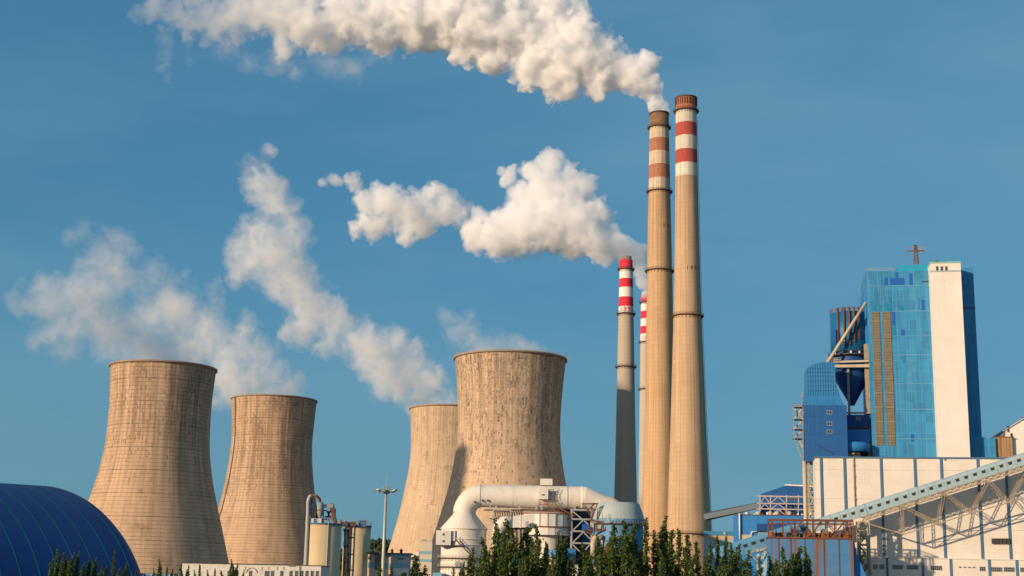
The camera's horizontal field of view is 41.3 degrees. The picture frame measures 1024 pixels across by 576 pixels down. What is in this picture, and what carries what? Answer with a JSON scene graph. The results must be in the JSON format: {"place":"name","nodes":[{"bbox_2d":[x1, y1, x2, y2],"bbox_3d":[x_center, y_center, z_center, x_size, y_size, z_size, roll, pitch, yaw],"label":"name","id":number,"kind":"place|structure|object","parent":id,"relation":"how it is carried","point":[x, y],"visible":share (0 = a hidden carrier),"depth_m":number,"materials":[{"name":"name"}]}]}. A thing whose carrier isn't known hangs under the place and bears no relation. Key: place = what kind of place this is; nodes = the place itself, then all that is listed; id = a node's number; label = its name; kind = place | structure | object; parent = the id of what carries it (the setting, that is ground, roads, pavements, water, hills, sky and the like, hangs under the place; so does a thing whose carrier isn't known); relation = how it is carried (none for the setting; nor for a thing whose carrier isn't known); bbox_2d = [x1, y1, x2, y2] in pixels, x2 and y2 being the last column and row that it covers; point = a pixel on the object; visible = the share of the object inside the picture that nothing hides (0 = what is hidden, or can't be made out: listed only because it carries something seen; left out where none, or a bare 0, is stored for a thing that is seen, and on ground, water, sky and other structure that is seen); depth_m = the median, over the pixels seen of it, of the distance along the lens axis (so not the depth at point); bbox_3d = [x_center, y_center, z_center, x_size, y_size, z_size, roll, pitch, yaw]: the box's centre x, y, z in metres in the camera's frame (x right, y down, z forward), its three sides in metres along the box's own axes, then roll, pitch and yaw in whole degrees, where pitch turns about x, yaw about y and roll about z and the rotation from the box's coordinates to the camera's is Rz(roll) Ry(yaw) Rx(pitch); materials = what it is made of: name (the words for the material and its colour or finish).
{"place":"outdoors","nodes":[
{"label":"outdoors","id":0,"kind":"place"},
{"bbox_2d":[58,552,67,575],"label":"poplar tree","id":1,"kind":"object","parent":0,"point":[63,568],"visible":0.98,"depth_m":144.56,"materials":[{"name":"green plant"}]},
{"bbox_2d":[0,483,141,575],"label":"storage dome","id":2,"kind":"structure","parent":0,"point":[39,525],"depth_m":397.16,"materials":[{"name":"blue metal"}]},
{"bbox_2d":[90,557,97,575],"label":"poplar tree","id":3,"kind":"object","parent":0,"point":[94,570],"visible":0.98,"depth_m":144.66,"materials":[{"name":"green plant"}]},
{"bbox_2d":[182,562,329,575],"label":"low building","id":4,"kind":"structure","parent":0,"point":[279,570],"depth_m":293.55,"materials":[{"name":"concrete"}]},
{"bbox_2d":[342,527,353,575],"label":"silo stair","id":5,"kind":"object","parent":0,"point":[347,554],"visible":1,"depth_m":400.84,"materials":[{"name":"grey metal"}]},
{"bbox_2d":[339,549,387,575],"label":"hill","id":6,"kind":"structure","parent":0,"point":[374,550],"depth_m":1448.52,"materials":[{"name":"green plant"}]},
{"bbox_2d":[340,538,390,569],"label":"woodland","id":7,"kind":"object","parent":6,"relation":"on","point":[376,544],"visible":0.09,"depth_m":1468.88,"materials":[{"name":"green plant"}]},
{"bbox_2d":[366,549,413,575],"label":"pump house","id":8,"kind":"structure","parent":0,"point":[400,562],"depth_m":412.27,"materials":[{"name":"grey metal"}]},
{"bbox_2d":[410,540,433,575],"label":"stair block","id":9,"kind":"structure","parent":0,"point":[424,554],"depth_m":461.30,"materials":[{"name":"concrete"}]},
{"bbox_2d":[435,512,487,575],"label":"scrubber tower","id":10,"kind":"structure","parent":0,"point":[459,535],"depth_m":542.48,"materials":[{"name":"metal"}]},
{"bbox_2d":[0,0,1023,575],"label":"sky","id":11,"kind":"structure","parent":0,"point":[331,203],"materials":[{"name":"blue"}]},
{"bbox_2d":[560,509,592,563],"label":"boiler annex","id":12,"kind":"object","parent":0,"point":[583,537],"visible":0.26,"depth_m":564.97,"materials":[{"name":"metal"}]},
{"bbox_2d":[704,531,732,575],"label":"shed","id":13,"kind":"structure","parent":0,"point":[709,536],"depth_m":593.11,"materials":[{"name":"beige metal"}]},
{"bbox_2d":[733,510,813,575],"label":"pump block","id":14,"kind":"structure","parent":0,"point":[745,525],"depth_m":514.06,"materials":[{"name":"metal"}]},
{"bbox_2d":[757,495,813,514],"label":"pipe rack","id":15,"kind":"object","parent":14,"relation":"on","point":[770,503],"visible":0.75,"depth_m":538.72,"materials":[{"name":"white metal"}]},
{"bbox_2d":[760,484,813,514],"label":"crusher house","id":16,"kind":"structure","parent":0,"point":[790,490],"depth_m":553.43,"materials":[{"name":"blue metal"}]},
{"bbox_2d":[703,502,760,520],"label":"conveyor","id":17,"kind":"object","parent":16,"relation":"attached to","point":[716,514],"visible":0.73,"depth_m":550.78,"materials":[{"name":"metal"}]},
{"bbox_2d":[860,261,995,456],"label":"boiler house","id":18,"kind":"structure","parent":0,"point":[920,333],"depth_m":430.32,"materials":[{"name":"metal"}]},
{"bbox_2d":[828,307,865,405],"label":"coal hopper","id":19,"kind":"object","parent":18,"relation":"attached to","point":[851,347],"visible":0.71,"depth_m":439.57,"materials":[{"name":"metal"}]},
{"bbox_2d":[907,245,924,264],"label":"roof mast","id":20,"kind":"object","parent":18,"relation":"on","point":[915,250],"visible":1,"depth_m":450.35,"materials":[{"name":"metal"}]},
{"bbox_2d":[991,417,1023,455],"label":"pale building","id":21,"kind":"structure","parent":0,"point":[1016,431],"depth_m":425.38,"materials":[{"name":"grey stone"}]},
{"bbox_2d":[994,437,1012,456],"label":"rusty hut","id":22,"kind":"object","parent":21,"relation":"on","point":[1004,447],"visible":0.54,"depth_m":423.66,"materials":[{"name":"metal"}]},
{"bbox_3d":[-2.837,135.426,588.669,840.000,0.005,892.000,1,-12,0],"label":"plant yard","id":23,"kind":"structure","parent":0,"visible":0},
{"bbox_2d":[88,359,228,575],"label":"cooling tower","id":24,"kind":"structure","parent":23,"relation":"on","point":[152,497],"depth_m":761.13,"materials":[{"name":"concrete"}]},
{"bbox_2d":[304,494,342,575],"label":"silo","id":25,"kind":"object","parent":23,"relation":"on","point":[322,546],"visible":0.97,"depth_m":389.14,"materials":[{"name":"grey metal"}]},
{"bbox_2d":[342,518,371,575],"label":"silo","id":26,"kind":"object","parent":23,"relation":"on","point":[361,535],"visible":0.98,"depth_m":412.88,"materials":[{"name":"grey metal"}]},
{"bbox_2d":[373,479,398,575],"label":"mast light","id":27,"kind":"object","parent":23,"relation":"on","point":[386,491],"visible":1,"depth_m":275.60,"materials":[{"name":"grey metal"}]},
{"bbox_2d":[401,556,429,575],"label":"leafy tree","id":28,"kind":"object","parent":23,"relation":"on","point":[414,570],"visible":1,"depth_m":175.87,"materials":[{"name":"green plant"}]},
{"bbox_2d":[388,404,457,552],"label":"cooling tower","id":29,"kind":"structure","parent":23,"relation":"on","point":[434,429],"depth_m":962.24,"materials":[{"name":"concrete"}]},
{"bbox_2d":[432,347,566,572],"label":"cooling tower","id":30,"kind":"structure","parent":23,"relation":"on","point":[509,410],"depth_m":733.98,"materials":[{"name":"concrete"}]},
{"bbox_2d":[492,509,510,542],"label":"support frame","id":31,"kind":"object","parent":23,"relation":"on","point":[507,510],"visible":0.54,"depth_m":550.14,"materials":[{"name":"grey metal"}]},
{"bbox_2d":[484,507,574,519],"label":"pipe gantry","id":32,"kind":"object","parent":31,"relation":"on","point":[533,510],"visible":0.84,"depth_m":552.23,"materials":[{"name":"metal"}]},
{"bbox_2d":[492,512,570,561],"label":"booster tank","id":33,"kind":"object","parent":23,"relation":"on","point":[550,525],"visible":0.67,"depth_m":546.10,"materials":[{"name":"grey metal"}]},
{"bbox_2d":[567,548,575,561],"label":"valve cabin","id":34,"kind":"object","parent":23,"relation":"on","point":[570,550],"visible":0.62,"depth_m":540.13,"materials":[{"name":"metal"}]},
{"bbox_2d":[570,509,592,562],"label":"support frame","id":35,"kind":"object","parent":23,"relation":"on","point":[581,520],"visible":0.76,"depth_m":549.03,"materials":[{"name":"grey metal"}]},
{"bbox_2d":[453,479,619,512],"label":"flue duct","id":36,"kind":"object","parent":35,"relation":"on","point":[545,494],"visible":0.93,"depth_m":550.58,"materials":[{"name":"white metal"}]},
{"bbox_2d":[591,502,644,563],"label":"absorber tank","id":37,"kind":"object","parent":23,"relation":"on","point":[607,513],"visible":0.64,"depth_m":542.78,"materials":[{"name":"metal"}]},
{"bbox_2d":[582,503,643,559],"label":"rusty platform","id":38,"kind":"structure","parent":37,"relation":"attached to","point":[585,527],"depth_m":542.07,"materials":[{"name":"metal"}]},
{"bbox_2d":[614,256,636,502],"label":"chimney","id":39,"kind":"object","parent":23,"relation":"on","point":[625,487],"visible":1,"depth_m":800.99,"materials":[{"name":"grey concrete"}]},
{"bbox_2d":[638,292,646,509],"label":"chimney","id":40,"kind":"object","parent":23,"relation":"on","point":[643,304],"visible":0.41,"depth_m":1003.58,"materials":[{"name":"concrete"}]},
{"bbox_2d":[642,110,673,575],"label":"chimney","id":41,"kind":"object","parent":23,"relation":"on","point":[659,271],"visible":0.82,"depth_m":748.33,"materials":[{"name":"concrete"}]},
{"bbox_2d":[667,89,711,575],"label":"chimney","id":42,"kind":"object","parent":23,"relation":"on","point":[689,499],"visible":0.88,"depth_m":701.80,"materials":[{"name":"beige concrete"}]},
{"bbox_2d":[712,522,801,575],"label":"conveyor","id":43,"kind":"object","parent":23,"relation":"on","point":[757,543],"visible":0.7,"depth_m":379.89,"materials":[{"name":"blue metal"}]},
{"bbox_2d":[766,519,865,575],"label":"coal bunker","id":44,"kind":"object","parent":23,"relation":"on","point":[830,554],"visible":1,"depth_m":366.89,"materials":[{"name":"metal"}]},
{"bbox_2d":[793,361,847,522],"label":"transfer tower","id":45,"kind":"structure","parent":23,"relation":"on","point":[823,417],"depth_m":424.82,"materials":[{"name":"blue metal"}]},
{"bbox_2d":[847,412,870,456],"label":"link corridor","id":46,"kind":"object","parent":45,"relation":"attached to","point":[859,433],"visible":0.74,"depth_m":431.62,"materials":[{"name":"metal"}]},
{"bbox_2d":[826,302,871,456],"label":"service bridge","id":47,"kind":"structure","parent":23,"relation":"on","point":[865,365],"depth_m":435.99,"materials":[{"name":"beige metal"}]},
{"bbox_2d":[799,453,1023,575],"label":"conveyor gallery","id":48,"kind":"object","parent":23,"relation":"on","point":[940,486],"visible":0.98,"depth_m":381.90,"materials":[{"name":"grey metal"}]},
{"bbox_2d":[812,453,1023,575],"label":"turbine hall","id":49,"kind":"structure","parent":23,"relation":"on","point":[989,542],"depth_m":389.85,"materials":[{"name":"metal"}]},
{"bbox_2d":[856,521,869,572],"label":"outdoor stair","id":50,"kind":"object","parent":49,"relation":"attached to","point":[863,538],"visible":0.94,"depth_m":380.15,"materials":[{"name":"metal"}]},
{"bbox_3d":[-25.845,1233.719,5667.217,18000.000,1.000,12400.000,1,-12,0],"label":"ground","id":51,"kind":"structure","parent":0,"visible":0},
{"bbox_2d":[52,548,60,575],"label":"poplar tree","id":52,"kind":"object","parent":51,"relation":"on","point":[56,566],"visible":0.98,"depth_m":146.66,"materials":[{"name":"green plant"}]},
{"bbox_2d":[68,552,74,575],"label":"poplar tree","id":53,"kind":"object","parent":51,"relation":"on","point":[71,562],"visible":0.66,"depth_m":146.73,"materials":[{"name":"green plant"}]},
{"bbox_2d":[73,551,79,575],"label":"poplar tree","id":54,"kind":"object","parent":51,"relation":"on","point":[76,566],"visible":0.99,"depth_m":145.73,"materials":[{"name":"green plant"}]},
{"bbox_2d":[85,557,90,575],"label":"poplar tree","id":55,"kind":"object","parent":51,"relation":"on","point":[88,569],"visible":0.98,"depth_m":146.69,"materials":[{"name":"green plant"}]},
{"bbox_2d":[109,549,116,575],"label":"poplar tree","id":56,"kind":"object","parent":51,"relation":"on","point":[112,571],"visible":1,"depth_m":146.75,"materials":[{"name":"green plant"}]},
{"bbox_2d":[156,559,162,575],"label":"poplar tree","id":57,"kind":"object","parent":51,"relation":"on","point":[159,572],"visible":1,"depth_m":146.62,"materials":[{"name":"green plant"}]},
{"bbox_2d":[228,559,234,575],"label":"poplar tree","id":58,"kind":"object","parent":51,"relation":"on","point":[232,567],"visible":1,"depth_m":145.73,"materials":[{"name":"green plant"}]},
{"bbox_2d":[218,394,317,564],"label":"cooling tower","id":59,"kind":"structure","parent":51,"relation":"on","point":[268,488],"depth_m":1052.56,"materials":[{"name":"concrete"}]},
{"bbox_2d":[457,561,465,575],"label":"poplar tree","id":60,"kind":"object","parent":51,"relation":"on","point":[462,572],"visible":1,"depth_m":101.77,"materials":[{"name":"green plant"}]},
{"bbox_2d":[465,546,476,575],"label":"poplar tree","id":61,"kind":"object","parent":51,"relation":"on","point":[471,562],"visible":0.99,"depth_m":105.80,"materials":[{"name":"green plant"}]},
{"bbox_2d":[475,537,487,575],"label":"poplar tree","id":62,"kind":"object","parent":51,"relation":"on","point":[484,553],"visible":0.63,"depth_m":103.76,"materials":[{"name":"green plant"}]},
{"bbox_2d":[478,550,496,575],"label":"poplar tree","id":63,"kind":"object","parent":51,"relation":"on","point":[487,570],"visible":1,"depth_m":97.03,"materials":[{"name":"green plant"}]},
{"bbox_2d":[489,519,501,575],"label":"poplar tree","id":64,"kind":"object","parent":51,"relation":"on","point":[495,539],"visible":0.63,"depth_m":100.94,"materials":[{"name":"green plant"}]},
{"bbox_2d":[498,546,509,575],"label":"poplar tree","id":65,"kind":"object","parent":51,"relation":"on","point":[504,569],"visible":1,"depth_m":95.96,"materials":[{"name":"green plant"}]},
{"bbox_2d":[495,518,519,575],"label":"poplar tree","id":66,"kind":"object","parent":51,"relation":"on","point":[510,551],"visible":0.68,"depth_m":99.08,"materials":[{"name":"green plant"}]},
{"bbox_2d":[516,548,530,575],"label":"poplar tree","id":67,"kind":"object","parent":51,"relation":"on","point":[522,568],"visible":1,"depth_m":95.99,"materials":[{"name":"green plant"}]},
{"bbox_2d":[515,524,533,572],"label":"poplar tree","id":68,"kind":"object","parent":51,"relation":"on","point":[525,537],"visible":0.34,"depth_m":100.19,"materials":[{"name":"green plant"}]},
{"bbox_2d":[524,524,550,575],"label":"poplar tree","id":69,"kind":"object","parent":51,"relation":"on","point":[538,568],"visible":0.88,"depth_m":97.83,"materials":[{"name":"green plant"}]},
{"bbox_2d":[546,551,561,575],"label":"poplar tree","id":70,"kind":"object","parent":51,"relation":"on","point":[550,571],"visible":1,"depth_m":95.06,"materials":[{"name":"green plant"}]},
{"bbox_2d":[554,532,561,572],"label":"poplar tree","id":71,"kind":"object","parent":51,"relation":"on","point":[558,544],"visible":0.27,"depth_m":101.21,"materials":[{"name":"green plant"}]},
{"bbox_2d":[555,536,569,575],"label":"poplar tree","id":72,"kind":"object","parent":51,"relation":"on","point":[563,562],"visible":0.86,"depth_m":98.84,"materials":[{"name":"green plant"}]},
{"bbox_2d":[565,552,576,575],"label":"poplar tree","id":73,"kind":"object","parent":51,"relation":"on","point":[571,568],"visible":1,"depth_m":96.01,"materials":[{"name":"green plant"}]},
{"bbox_2d":[575,542,590,575],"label":"poplar tree","id":74,"kind":"object","parent":51,"relation":"on","point":[582,559],"visible":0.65,"depth_m":102.05,"materials":[{"name":"green plant"}]},
{"bbox_2d":[581,553,595,575],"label":"poplar tree","id":75,"kind":"object","parent":51,"relation":"on","point":[588,570],"visible":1,"depth_m":94.97,"materials":[{"name":"green plant"}]},
{"bbox_2d":[593,534,603,573],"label":"poplar tree","id":76,"kind":"object","parent":51,"relation":"on","point":[598,550],"visible":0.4,"depth_m":100.19,"materials":[{"name":"green plant"}]},
{"bbox_2d":[595,547,608,575],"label":"poplar tree","id":77,"kind":"object","parent":51,"relation":"on","point":[604,554],"visible":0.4,"depth_m":96.16,"materials":[{"name":"green plant"}]},
{"bbox_2d":[592,520,629,575],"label":"poplar tree","id":78,"kind":"object","parent":51,"relation":"on","point":[611,544],"visible":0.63,"depth_m":94.97,"materials":[{"name":"green plant"}]},
{"bbox_2d":[604,518,640,575],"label":"poplar tree","id":79,"kind":"object","parent":51,"relation":"on","point":[623,549],"visible":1,"depth_m":93.86,"materials":[{"name":"green plant"}]},
{"bbox_2d":[628,523,643,573],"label":"poplar tree","id":80,"kind":"object","parent":51,"relation":"on","point":[634,530],"visible":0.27,"depth_m":96.16,"materials":[{"name":"green plant"}]},
{"bbox_2d":[630,548,650,575],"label":"poplar tree","id":81,"kind":"object","parent":51,"relation":"on","point":[641,568],"visible":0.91,"depth_m":94.13,"materials":[{"name":"green plant"}]},
{"bbox_2d":[641,517,650,575],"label":"poplar tree","id":82,"kind":"object","parent":51,"relation":"on","point":[646,558],"visible":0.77,"depth_m":102.23,"materials":[{"name":"green plant"}]},
{"bbox_2d":[649,530,661,575],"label":"poplar tree","id":83,"kind":"object","parent":51,"relation":"on","point":[655,559],"visible":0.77,"depth_m":97.15,"materials":[{"name":"green plant"}]},
{"bbox_2d":[656,548,668,575],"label":"poplar tree","id":84,"kind":"object","parent":51,"relation":"on","point":[662,563],"visible":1,"depth_m":93.83,"materials":[{"name":"green plant"}]},
{"bbox_2d":[657,516,668,574],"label":"poplar tree","id":85,"kind":"object","parent":51,"relation":"on","point":[663,534],"visible":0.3,"depth_m":98.32,"materials":[{"name":"green plant"}]},
{"bbox_2d":[657,529,681,575],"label":"poplar tree","id":86,"kind":"object","parent":51,"relation":"on","point":[669,552],"visible":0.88,"depth_m":95.89,"materials":[{"name":"green plant"}]},
{"bbox_2d":[675,527,684,575],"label":"poplar tree","id":87,"kind":"object","parent":51,"relation":"on","point":[679,550],"visible":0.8,"depth_m":102.12,"materials":[{"name":"green plant"}]},
{"bbox_2d":[683,533,693,575],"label":"poplar tree","id":88,"kind":"object","parent":51,"relation":"on","point":[687,555],"visible":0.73,"depth_m":101.11,"materials":[{"name":"green plant"}]},
{"bbox_2d":[685,556,697,575],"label":"poplar tree","id":89,"kind":"object","parent":51,"relation":"on","point":[691,572],"visible":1,"depth_m":95.04,"materials":[{"name":"green plant"}]},
{"bbox_2d":[692,541,701,575],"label":"poplar tree","id":90,"kind":"object","parent":51,"relation":"on","point":[697,566],"visible":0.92,"depth_m":99.03,"materials":[{"name":"green plant"}]},
{"bbox_2d":[702,557,709,575],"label":"poplar tree","id":91,"kind":"object","parent":51,"relation":"on","point":[705,570],"visible":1,"depth_m":95.05,"materials":[{"name":"green plant"}]},
{"bbox_2d":[704,541,715,575],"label":"poplar tree","id":92,"kind":"object","parent":51,"relation":"on","point":[709,559],"visible":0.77,"depth_m":97.08,"materials":[{"name":"green plant"}]},
{"bbox_2d":[713,535,720,571],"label":"poplar tree","id":93,"kind":"object","parent":51,"relation":"on","point":[717,549],"visible":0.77,"depth_m":99.16,"materials":[{"name":"green plant"}]},
{"bbox_2d":[714,556,728,575],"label":"poplar tree","id":94,"kind":"object","parent":51,"relation":"on","point":[720,572],"visible":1,"depth_m":95.06,"materials":[{"name":"green plant"}]},
{"bbox_2d":[721,536,729,575],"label":"poplar tree","id":95,"kind":"object","parent":51,"relation":"on","point":[725,556],"visible":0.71,"depth_m":98.19,"materials":[{"name":"green plant"}]},
{"bbox_2d":[727,542,740,575],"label":"poplar tree","id":96,"kind":"object","parent":51,"relation":"on","point":[734,569],"visible":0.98,"depth_m":96.09,"materials":[{"name":"green plant"}]},
{"bbox_2d":[733,543,743,575],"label":"poplar tree","id":97,"kind":"object","parent":51,"relation":"on","point":[739,559],"visible":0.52,"depth_m":98.15,"materials":[{"name":"green plant"}]},
{"bbox_2d":[735,559,751,575],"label":"poplar tree","id":98,"kind":"object","parent":51,"relation":"on","point":[744,572],"visible":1,"depth_m":95.04,"materials":[{"name":"green plant"}]},
{"bbox_2d":[746,550,753,575],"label":"poplar tree","id":99,"kind":"object","parent":51,"relation":"on","point":[749,565],"visible":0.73,"depth_m":100.02,"materials":[{"name":"green plant"}]},
{"bbox_2d":[754,556,762,575],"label":"poplar tree","id":100,"kind":"object","parent":51,"relation":"on","point":[759,571],"visible":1,"depth_m":96.98,"materials":[{"name":"green plant"}]},
{"bbox_2d":[767,556,774,575],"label":"poplar tree","id":101,"kind":"object","parent":51,"relation":"on","point":[770,564],"visible":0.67,"depth_m":100.89,"materials":[{"name":"green plant"}]},
{"bbox_2d":[766,559,781,575],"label":"poplar tree","id":102,"kind":"object","parent":51,"relation":"on","point":[776,570],"visible":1,"depth_m":94.10,"materials":[{"name":"green plant"}]},
{"bbox_2d":[771,546,793,575],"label":"poplar tree","id":103,"kind":"object","parent":51,"relation":"on","point":[787,571],"visible":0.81,"depth_m":95.07,"materials":[{"name":"green plant"}]},
{"bbox_2d":[792,545,804,575],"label":"poplar tree","id":104,"kind":"object","parent":51,"relation":"on","point":[798,565],"visible":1,"depth_m":95.92,"materials":[{"name":"green plant"}]},
{"bbox_2d":[802,547,813,575],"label":"poplar tree","id":105,"kind":"object","parent":51,"relation":"on","point":[806,567],"visible":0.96,"depth_m":98.01,"materials":[{"name":"green plant"}]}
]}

